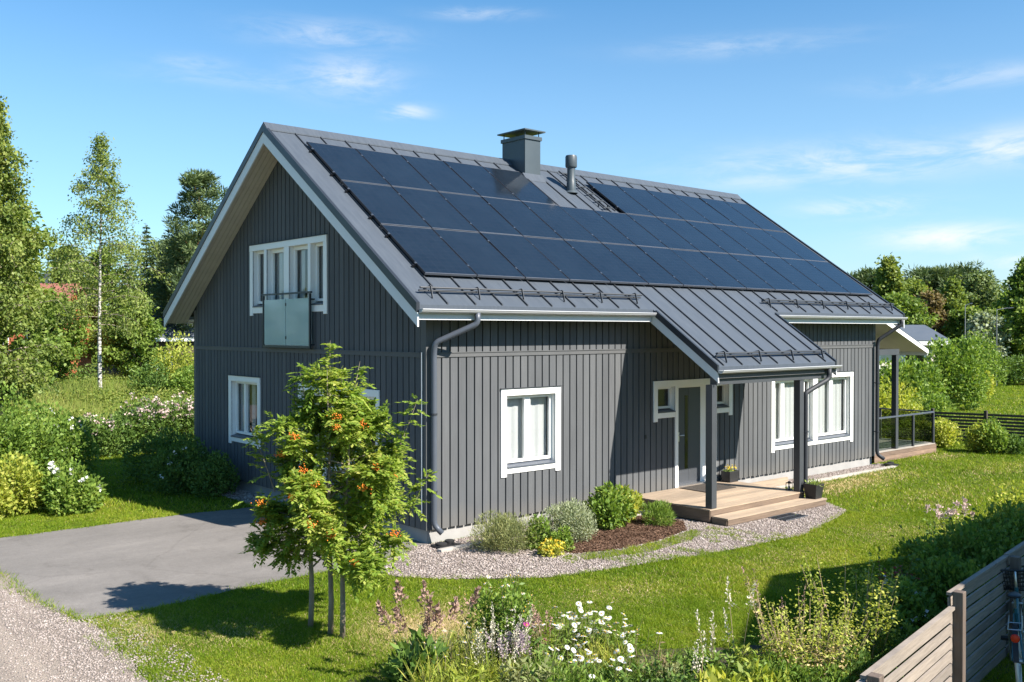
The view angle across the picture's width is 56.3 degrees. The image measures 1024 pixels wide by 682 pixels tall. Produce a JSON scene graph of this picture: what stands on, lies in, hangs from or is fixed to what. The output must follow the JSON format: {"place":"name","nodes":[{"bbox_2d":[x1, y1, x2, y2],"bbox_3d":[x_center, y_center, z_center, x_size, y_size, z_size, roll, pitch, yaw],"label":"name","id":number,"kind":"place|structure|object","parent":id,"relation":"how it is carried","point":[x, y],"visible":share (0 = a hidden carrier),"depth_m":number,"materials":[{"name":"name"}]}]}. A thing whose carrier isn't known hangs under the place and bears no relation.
{"place":"outdoors","nodes":[
{"label":"outdoors","id":0,"kind":"place"},
{"bbox_2d":[0,574,147,681],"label":"gravel road","id":1,"kind":"structure","parent":0,"point":[21,675],"depth_m":10.74,"materials":[{"name":"grey gravel"}]},
{"bbox_2d":[0,368,193,453],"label":"meadow grass","id":2,"kind":"structure","parent":0,"point":[69,402],"depth_m":42.32,"materials":[{"name":"green plant"}]},
{"bbox_2d":[0,504,426,619],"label":"driveway","id":3,"kind":"structure","parent":0,"point":[122,566],"depth_m":14.83,"materials":[{"name":"grey asphalt"}]},
{"bbox_2d":[0,355,1023,681],"bbox_3d":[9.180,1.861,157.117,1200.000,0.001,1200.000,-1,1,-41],"label":"lawn","id":4,"kind":"structure","parent":0,"point":[572,599],"depth_m":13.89,"materials":[{"name":"green plant"}]},
{"bbox_2d":[0,450,54,519],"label":"bush","id":5,"kind":"object","parent":4,"relation":"on","point":[16,484],"visible":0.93,"depth_m":18.53,"materials":[{"name":"yellow plant"}]},
{"bbox_2d":[0,380,65,473],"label":"bush","id":6,"kind":"object","parent":4,"relation":"on","point":[7,415],"visible":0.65,"depth_m":20.64,"materials":[{"name":"green plant"}]},
{"bbox_2d":[0,204,68,421],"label":"maple tree","id":7,"kind":"object","parent":4,"relation":"on","point":[18,341],"visible":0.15,"depth_m":34.21,"materials":[{"name":"green plant"}]},
{"bbox_2d":[0,96,78,405],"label":"birch tree","id":8,"kind":"object","parent":4,"relation":"on","point":[14,241],"visible":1,"depth_m":30.98,"materials":[{"name":"green plant"}]},
{"bbox_2d":[0,399,86,477],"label":"bush","id":9,"kind":"object","parent":4,"relation":"on","point":[61,432],"visible":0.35,"depth_m":21.58,"materials":[{"name":"green plant"}]},
{"bbox_2d":[2,273,97,378],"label":"house","id":10,"kind":"structure","parent":4,"relation":"on","point":[82,360],"depth_m":57.27,"materials":[{"name":"red tile"}]},
{"bbox_2d":[27,294,96,384],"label":"maple tree","id":11,"kind":"object","parent":4,"relation":"on","point":[72,337],"visible":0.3,"depth_m":52.81,"materials":[{"name":"green plant"}]},
{"bbox_2d":[27,407,102,475],"bbox_3d":[-10.555,2.493,22.518,1.734,1.872,1.768,0,1,-22],"label":"bush","id":12,"kind":"object","parent":4,"relation":"on","point":[88,457],"visible":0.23,"depth_m":22.77,"materials":[{"name":"green plant"}]},
{"bbox_2d":[38,456,109,516],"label":"bush","id":13,"kind":"object","parent":4,"relation":"on","point":[73,492],"visible":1,"depth_m":18.71,"materials":[{"name":"green plant"}]},
{"bbox_2d":[41,244,115,359],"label":"maple tree","id":14,"kind":"object","parent":4,"relation":"on","point":[91,342],"visible":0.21,"depth_m":58.59,"materials":[{"name":"green plant"}]},
{"bbox_2d":[63,412,123,457],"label":"rose bush","id":15,"kind":"object","parent":4,"relation":"on","point":[89,421],"visible":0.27,"depth_m":27.03,"materials":[{"name":"green plant"}]},
{"bbox_2d":[84,243,131,374],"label":"maple tree","id":16,"kind":"object","parent":4,"relation":"on","point":[103,271],"visible":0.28,"depth_m":63.46,"materials":[{"name":"green plant"}]},
{"bbox_2d":[42,131,174,395],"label":"birch tree","id":17,"kind":"object","parent":4,"relation":"on","point":[121,248],"visible":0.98,"depth_m":44.73,"materials":[{"name":"green plant"}]},
{"bbox_2d":[91,406,148,457],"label":"rose bush","id":18,"kind":"object","parent":4,"relation":"on","point":[115,420],"visible":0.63,"depth_m":27.43,"materials":[{"name":"green plant"}]},
{"bbox_2d":[95,285,170,378],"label":"maple tree","id":19,"kind":"object","parent":4,"relation":"on","point":[137,349],"visible":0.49,"depth_m":56.47,"materials":[{"name":"green plant"}]},
{"bbox_2d":[103,304,193,379],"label":"cabin","id":20,"kind":"object","parent":4,"relation":"on","point":[164,339],"visible":0.08,"depth_m":64.30,"materials":[{"name":"white paint"}]},
{"bbox_2d":[128,238,169,303],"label":"pine tree","id":21,"kind":"object","parent":4,"relation":"on","point":[147,255],"visible":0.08,"depth_m":69.09,"materials":[{"name":"green plant"}]},
{"bbox_2d":[119,392,178,450],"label":"rose bush","id":22,"kind":"object","parent":4,"relation":"on","point":[145,416],"visible":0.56,"depth_m":28.18,"materials":[{"name":"green plant"}]},
{"bbox_2d":[127,356,174,399],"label":"bush","id":23,"kind":"object","parent":4,"relation":"on","point":[149,380],"visible":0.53,"depth_m":45.75,"materials":[{"name":"green plant"}]},
{"bbox_2d":[119,425,195,483],"bbox_3d":[-8.326,2.714,22.766,1.880,1.381,1.802,-1,1,-41],"label":"spirea bush","id":24,"kind":"object","parent":4,"relation":"on","point":[153,445],"visible":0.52,"depth_m":22.56,"materials":[{"name":"green plant"}]},
{"bbox_2d":[135,234,196,333],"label":"pine tree","id":25,"kind":"object","parent":4,"relation":"on","point":[164,297],"visible":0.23,"depth_m":64.62,"materials":[{"name":"green plant"}]},
{"bbox_2d":[144,391,193,442],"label":"rose bush","id":26,"kind":"object","parent":4,"relation":"on","point":[178,416],"visible":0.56,"depth_m":28.70,"materials":[{"name":"green plant"}]},
{"bbox_2d":[145,330,193,387],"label":"bush","id":27,"kind":"object","parent":4,"relation":"on","point":[170,367],"visible":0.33,"depth_m":47.55,"materials":[{"name":"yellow plant"}]},
{"bbox_2d":[164,362,193,398],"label":"bush","id":28,"kind":"object","parent":4,"relation":"on","point":[185,378],"visible":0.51,"depth_m":45.50,"materials":[{"name":"green plant"}]},
{"bbox_2d":[141,433,224,496],"bbox_3d":[-7.343,2.736,21.506,1.943,1.366,1.840,-1,1,-41],"label":"spirea bush","id":29,"kind":"object","parent":4,"relation":"on","point":[175,473],"visible":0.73,"depth_m":21.11,"materials":[{"name":"green plant"}]},
{"bbox_2d":[148,168,227,327],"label":"pine tree","id":30,"kind":"object","parent":4,"relation":"on","point":[197,184],"visible":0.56,"depth_m":61.28,"materials":[{"name":"green plant"}]},
{"bbox_2d":[183,449,240,499],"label":"spirea bush","id":31,"kind":"object","parent":4,"relation":"on","point":[209,477],"visible":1,"depth_m":20.68,"materials":[{"name":"green plant"}]},
{"bbox_2d":[232,343,441,638],"bbox_3d":[-2.033,1.735,11.388,2.332,3.482,2.439,-1,1,-41],"label":"rowan tree","id":32,"kind":"object","parent":4,"relation":"on","point":[345,427],"visible":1,"depth_m":11.12,"materials":[{"name":"green plant"}]},
{"bbox_2d":[0,463,896,681],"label":"gravel stones","id":33,"kind":"object","parent":4,"relation":"on","point":[595,561],"visible":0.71,"depth_m":14.49,"materials":[{"name":"grey gravel"}]},
{"bbox_2d":[0,464,903,681],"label":"grass edge","id":34,"kind":"object","parent":4,"relation":"on","point":[107,626],"depth_m":12.28,"materials":[{"name":"green plant"}]},
{"bbox_2d":[163,122,927,543],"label":"house","id":35,"kind":"structure","parent":4,"relation":"on","point":[529,326],"depth_m":19.64,"materials":[{"name":"grey paint"}]},
{"bbox_2d":[228,375,260,448],"bbox_3d":[-5.873,1.550,21.341,0.277,1.557,1.610,-1,1,-41],"label":"window","id":36,"kind":"structure","parent":35,"relation":"in","point":[235,435],"depth_m":21.55,"materials":[{"name":"white paint"}]},
{"bbox_2d":[248,234,327,348],"bbox_3d":[-4.575,-0.970,19.805,0.280,2.222,3.370,-1,1,-41],"label":"window","id":37,"kind":"structure","parent":35,"relation":"in","point":[284,285],"depth_m":19.68,"materials":[{"name":"white paint"}]},
{"bbox_2d":[501,385,560,477],"bbox_3d":[0.289,1.641,17.652,1.490,1.597,0.279,-1,1,-41],"label":"window","id":38,"kind":"structure","parent":35,"relation":"in","point":[523,416],"depth_m":17.68,"materials":[{"name":"white paint"}]},
{"bbox_2d":[678,387,699,483],"bbox_3d":[3.816,2.037,20.702,0.816,2.068,0.111,-1,1,-41],"label":"door","id":39,"kind":"structure","parent":35,"relation":"in","point":[689,397],"depth_m":20.72,"materials":[{"name":"grey paint"}]},
{"bbox_2d":[771,371,852,452],"bbox_3d":[7.415,1.704,23.768,3.670,1.837,0.260,-1,1,-41],"label":"window","id":40,"kind":"structure","parent":35,"relation":"in","point":[825,402],"depth_m":23.78,"materials":[{"name":"white paint"}]},
{"bbox_2d":[378,464,880,578],"bbox_3d":[4.752,3.382,19.004,16.717,0.001,3.810,-1,1,-41],"label":"gravel strip","id":41,"kind":"object","parent":4,"relation":"on","point":[502,562],"visible":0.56,"depth_m":15.28,"materials":[{"name":"grey gravel"}]},
{"bbox_2d":[466,509,544,553],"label":"lavender bush","id":42,"kind":"object","parent":41,"relation":"on","point":[504,530],"visible":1,"depth_m":15.54,"materials":[{"name":"green plant"}]},
{"bbox_2d":[525,513,551,549],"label":"herb plant","id":43,"kind":"object","parent":41,"relation":"on","point":[542,526],"visible":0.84,"depth_m":15.69,"materials":[{"name":"green plant"}]},
{"bbox_2d":[521,514,688,553],"bbox_3d":[1.895,3.400,16.921,3.599,0.001,1.707,-1,1,-41],"label":"mulch bed","id":44,"kind":"object","parent":41,"relation":"on","point":[606,545],"visible":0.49,"depth_m":16.67,"materials":[{"name":"brown wood"}]},
{"bbox_2d":[540,497,598,542],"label":"box bush","id":45,"kind":"object","parent":44,"relation":"on","point":[569,517],"visible":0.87,"depth_m":16.34,"materials":[{"name":"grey plant"}]},
{"bbox_2d":[582,480,636,529],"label":"peony bush","id":46,"kind":"object","parent":44,"relation":"on","point":[604,502],"visible":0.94,"depth_m":17.34,"materials":[{"name":"green plant"}]},
{"bbox_2d":[640,499,676,525],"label":"bush","id":47,"kind":"object","parent":44,"relation":"on","point":[658,512],"visible":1,"depth_m":17.63,"materials":[{"name":"green plant"}]},
{"bbox_2d":[635,481,826,525],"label":"porch deck","id":48,"kind":"structure","parent":41,"relation":"on","point":[742,502],"depth_m":18.89,"materials":[{"name":"beige wood"}]},
{"bbox_2d":[870,252,930,313],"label":"aspen tree","id":49,"kind":"object","parent":4,"relation":"on","point":[889,276],"visible":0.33,"depth_m":73.51,"materials":[{"name":"green plant"}]},
{"bbox_2d":[879,376,928,440],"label":"garden shrub","id":50,"kind":"object","parent":4,"relation":"on","point":[904,429],"visible":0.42,"depth_m":31.66,"materials":[{"name":"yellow plant"}]},
{"bbox_2d":[874,408,935,463],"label":"terrace","id":51,"kind":"structure","parent":4,"relation":"on","point":[912,447],"depth_m":27.50,"materials":[{"name":"brown wood"}]},
{"bbox_2d":[882,289,941,330],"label":"aspen tree","id":52,"kind":"object","parent":4,"relation":"on","point":[903,302],"visible":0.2,"depth_m":65.04,"materials":[{"name":"green plant"}]},
{"bbox_2d":[879,355,948,403],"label":"garden shrub","id":53,"kind":"object","parent":4,"relation":"on","point":[914,377],"visible":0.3,"depth_m":36.48,"materials":[{"name":"green plant"}]},
{"bbox_2d":[879,325,949,374],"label":"house","id":54,"kind":"structure","parent":4,"relation":"on","point":[923,334],"depth_m":57.21,"materials":[{"name":"white paint"}]},
{"bbox_2d":[904,393,958,433],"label":"garden shrub","id":55,"kind":"object","parent":4,"relation":"on","point":[935,402],"visible":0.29,"depth_m":33.76,"materials":[{"name":"green plant"}]},
{"bbox_2d":[913,287,955,351],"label":"rowan tree","id":56,"kind":"object","parent":4,"relation":"on","point":[934,302],"visible":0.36,"depth_m":75.22,"materials":[{"name":"plant"}]},
{"bbox_2d":[915,416,962,447],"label":"garden shrub","id":57,"kind":"object","parent":4,"relation":"on","point":[945,431],"visible":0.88,"depth_m":29.31,"materials":[{"name":"yellow plant"}]},
{"bbox_2d":[856,541,1023,681],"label":"board fence","id":58,"kind":"object","parent":4,"relation":"on","point":[954,647],"visible":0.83,"depth_m":8.97,"materials":[{"name":"grey wood"}]},
{"bbox_2d":[907,265,973,306],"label":"pine tree","id":59,"kind":"object","parent":4,"relation":"on","point":[942,274],"visible":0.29,"depth_m":93.25,"materials":[{"name":"green plant"}]},
{"bbox_2d":[924,497,974,535],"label":"sedum plant","id":60,"kind":"object","parent":4,"relation":"on","point":[951,512],"visible":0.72,"depth_m":15.47,"materials":[{"name":"pink plant"}]},
{"bbox_2d":[922,334,993,409],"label":"garden shrub","id":61,"kind":"object","parent":4,"relation":"on","point":[959,371],"visible":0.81,"depth_m":43.31,"materials":[{"name":"green plant"}]},
{"bbox_2d":[940,304,981,346],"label":"maple tree","id":62,"kind":"object","parent":4,"relation":"on","point":[955,327],"visible":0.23,"depth_m":73.58,"materials":[{"name":"green plant"}]},
{"bbox_2d":[938,275,984,334],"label":"birch tree","id":63,"kind":"object","parent":4,"relation":"on","point":[952,291],"visible":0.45,"depth_m":79.58,"materials":[{"name":"green plant"}]},
{"bbox_2d":[930,408,1023,440],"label":"slat fence","id":64,"kind":"object","parent":4,"relation":"on","point":[985,415],"visible":0.43,"depth_m":30.25,"materials":[{"name":"wood"}]},
{"bbox_2d":[954,329,1008,387],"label":"garden shrub","id":65,"kind":"object","parent":4,"relation":"on","point":[993,352],"visible":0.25,"depth_m":59.53,"materials":[{"name":"green plant"}]},
{"bbox_2d":[961,268,1008,310],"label":"willow tree","id":66,"kind":"object","parent":4,"relation":"on","point":[983,288],"visible":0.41,"depth_m":91.07,"materials":[{"name":"green plant"}]},
{"bbox_2d":[961,308,1012,373],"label":"willow tree","id":67,"kind":"object","parent":4,"relation":"on","point":[981,320],"visible":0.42,"depth_m":65.17,"materials":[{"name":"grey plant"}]},
{"bbox_2d":[975,415,1009,454],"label":"garden shrub","id":68,"kind":"object","parent":4,"relation":"on","point":[995,430],"visible":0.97,"depth_m":27.84,"materials":[{"name":"green plant"}]},
{"bbox_2d":[990,353,1023,384],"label":"garden shrub","id":69,"kind":"object","parent":4,"relation":"on","point":[1015,367],"visible":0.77,"depth_m":62.43,"materials":[{"name":"green plant"}]},
{"bbox_2d":[993,256,1023,363],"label":"maple tree","id":70,"kind":"object","parent":4,"relation":"on","point":[1015,295],"visible":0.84,"depth_m":65.56,"materials":[{"name":"green plant"}]},
{"bbox_2d":[0,0,1023,305],"label":"sky","id":71,"kind":"structure","parent":0,"point":[865,130],"materials":[{"name":"blue"}]},
{"bbox_2d":[348,599,1023,681],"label":"flower bed soil","id":72,"kind":"structure","parent":0,"point":[753,647],"depth_m":10.60,"materials":[{"name":"brown soil"}]},
{"bbox_2d":[377,626,458,681],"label":"peony bush","id":73,"kind":"object","parent":72,"relation":"on","point":[404,651],"visible":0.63,"depth_m":9.25,"materials":[{"name":"green plant"}]},
{"bbox_2d":[375,579,480,650],"bbox_3d":[-0.857,2.974,9.887,1.124,1.037,0.643,-1,1,-41],"label":"astilbe plant","id":74,"kind":"object","parent":72,"relation":"on","point":[426,622],"visible":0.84,"depth_m":9.84,"materials":[{"name":"pink plant"}]},
{"bbox_2d":[399,642,475,681],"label":"grass tuft","id":75,"kind":"object","parent":72,"relation":"on","point":[439,678],"visible":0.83,"depth_m":8.99,"materials":[{"name":"green plant"}]},
{"bbox_2d":[442,643,518,681],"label":"grass tuft","id":76,"kind":"object","parent":72,"relation":"on","point":[492,676],"visible":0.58,"depth_m":9.05,"materials":[{"name":"green plant"}]},
{"bbox_2d":[464,571,534,662],"bbox_3d":[-0.065,3.009,10.465,0.705,0.954,0.706,0,1,26],"label":"white phlox","id":77,"kind":"object","parent":72,"relation":"on","point":[503,596],"visible":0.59,"depth_m":10.35,"materials":[{"name":"green plant"}]},
{"bbox_2d":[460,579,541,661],"bbox_3d":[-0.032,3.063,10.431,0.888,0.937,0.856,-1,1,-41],"label":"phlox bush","id":78,"kind":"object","parent":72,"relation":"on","point":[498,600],"visible":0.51,"depth_m":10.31,"materials":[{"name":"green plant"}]},
{"bbox_2d":[471,603,532,680],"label":"catmint plant","id":79,"kind":"object","parent":72,"relation":"on","point":[494,645],"visible":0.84,"depth_m":9.18,"materials":[{"name":"purple plant"}]},
{"bbox_2d":[485,619,532,671],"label":"lavender plant","id":80,"kind":"object","parent":72,"relation":"on","point":[522,636],"visible":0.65,"depth_m":9.36,"materials":[{"name":"purple plant"}]},
{"bbox_2d":[498,656,557,681],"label":"border plant","id":81,"kind":"object","parent":72,"relation":"on","point":[511,676],"visible":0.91,"depth_m":8.76,"materials":[{"name":"green plant"}]},
{"bbox_2d":[519,660,587,681],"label":"border plant","id":82,"kind":"object","parent":72,"relation":"on","point":[559,677],"visible":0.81,"depth_m":8.79,"materials":[{"name":"green plant"}]},
{"bbox_2d":[532,606,590,670],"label":"daisy clump","id":83,"kind":"object","parent":72,"relation":"on","point":[559,642],"visible":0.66,"depth_m":10.04,"materials":[{"name":"green plant"}]},
{"bbox_2d":[558,601,611,662],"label":"daisy clump","id":84,"kind":"object","parent":72,"relation":"on","point":[583,627],"visible":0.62,"depth_m":10.27,"materials":[{"name":"white plant"}]},
{"bbox_2d":[566,630,638,679],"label":"grass tuft","id":85,"kind":"object","parent":72,"relation":"on","point":[606,657],"visible":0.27,"depth_m":9.63,"materials":[{"name":"green plant"}]},
{"bbox_2d":[573,643,634,681],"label":"daisy clump","id":86,"kind":"object","parent":72,"relation":"on","point":[630,650],"visible":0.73,"depth_m":9.12,"materials":[{"name":"white plant"}]},
{"bbox_2d":[581,611,642,667],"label":"daisy clump","id":87,"kind":"object","parent":72,"relation":"on","point":[622,634],"visible":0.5,"depth_m":9.96,"materials":[{"name":"white plant"}]},
{"bbox_2d":[642,658,713,681],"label":"border plant","id":88,"kind":"object","parent":72,"relation":"on","point":[689,677],"visible":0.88,"depth_m":8.98,"materials":[{"name":"green plant"}]},
{"bbox_2d":[688,643,746,675],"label":"border plant","id":89,"kind":"object","parent":72,"relation":"on","point":[732,663],"visible":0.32,"depth_m":9.31,"materials":[{"name":"green plant"}]},
{"bbox_2d":[717,659,790,681],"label":"hosta plant","id":90,"kind":"object","parent":72,"relation":"on","point":[768,674],"visible":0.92,"depth_m":8.74,"materials":[{"name":"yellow plant"}]},
{"bbox_2d":[728,650,824,681],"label":"border plant","id":91,"kind":"object","parent":72,"relation":"on","point":[784,665],"visible":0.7,"depth_m":8.85,"materials":[{"name":"green plant"}]},
{"bbox_2d":[751,587,875,680],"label":"spirea shrub","id":92,"kind":"object","parent":72,"relation":"on","point":[782,642],"visible":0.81,"depth_m":9.25,"materials":[{"name":"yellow plant"}]},
{"bbox_2d":[793,661,857,681],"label":"border plant","id":93,"kind":"object","parent":72,"relation":"on","point":[834,674],"visible":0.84,"depth_m":8.82,"materials":[{"name":"green plant"}]},
{"bbox_2d":[794,548,912,676],"bbox_3d":[3.529,2.850,9.979,1.056,1.283,1.327,0,1,10],"label":"spirea shrub","id":94,"kind":"object","parent":72,"relation":"on","point":[874,607],"visible":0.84,"depth_m":9.95,"materials":[{"name":"green plant"}]},
{"bbox_2d":[821,643,887,681],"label":"border plant","id":95,"kind":"object","parent":72,"relation":"on","point":[856,668],"visible":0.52,"depth_m":9.00,"materials":[{"name":"green plant"}]},
{"bbox_2d":[856,629,922,681],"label":"border plant","id":96,"kind":"object","parent":72,"relation":"on","point":[888,649],"visible":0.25,"depth_m":9.63,"materials":[{"name":"green plant"}]},
{"bbox_2d":[858,602,921,656],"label":"garden bush","id":97,"kind":"object","parent":72,"relation":"on","point":[906,630],"visible":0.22,"depth_m":10.37,"materials":[{"name":"green plant"}]},
{"bbox_2d":[859,574,946,643],"bbox_3d":[4.636,3.145,11.285,0.885,0.784,1.145,0,1,2],"label":"garden bush","id":98,"kind":"object","parent":72,"relation":"on","point":[915,603],"visible":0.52,"depth_m":11.07,"materials":[{"name":"green plant"}]},
{"bbox_2d":[886,525,961,586],"bbox_3d":[5.513,2.983,12.636,1.077,1.077,1.209,0,1,9],"label":"garden bush","id":99,"kind":"object","parent":72,"relation":"on","point":[909,546],"visible":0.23,"depth_m":12.67,"materials":[{"name":"green plant"}]},
{"bbox_2d":[909,543,1005,628],"bbox_3d":[5.379,2.982,11.681,1.268,1.069,1.104,0,1,24],"label":"garden bush","id":100,"kind":"object","parent":72,"relation":"on","point":[952,573],"visible":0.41,"depth_m":11.58,"materials":[{"name":"green plant"}]},
{"bbox_2d":[929,518,1006,567],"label":"garden bush","id":101,"kind":"object","parent":72,"relation":"on","point":[942,542],"visible":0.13,"depth_m":13.14,"materials":[{"name":"green plant"}]},
{"bbox_2d":[945,508,1023,610],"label":"garden bush","id":102,"kind":"object","parent":72,"relation":"on","point":[980,558],"visible":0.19,"depth_m":12.66,"materials":[{"name":"green plant"}]},
{"bbox_2d":[979,491,1023,551],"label":"garden bush","id":103,"kind":"object","parent":72,"relation":"on","point":[1018,515],"visible":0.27,"depth_m":13.76,"materials":[{"name":"green plant"}]},
{"bbox_2d":[997,565,1023,681],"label":"bicycle","id":104,"kind":"object","parent":72,"relation":"on","point":[1016,638],"visible":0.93,"depth_m":9.70,"materials":[{"name":"metal"}]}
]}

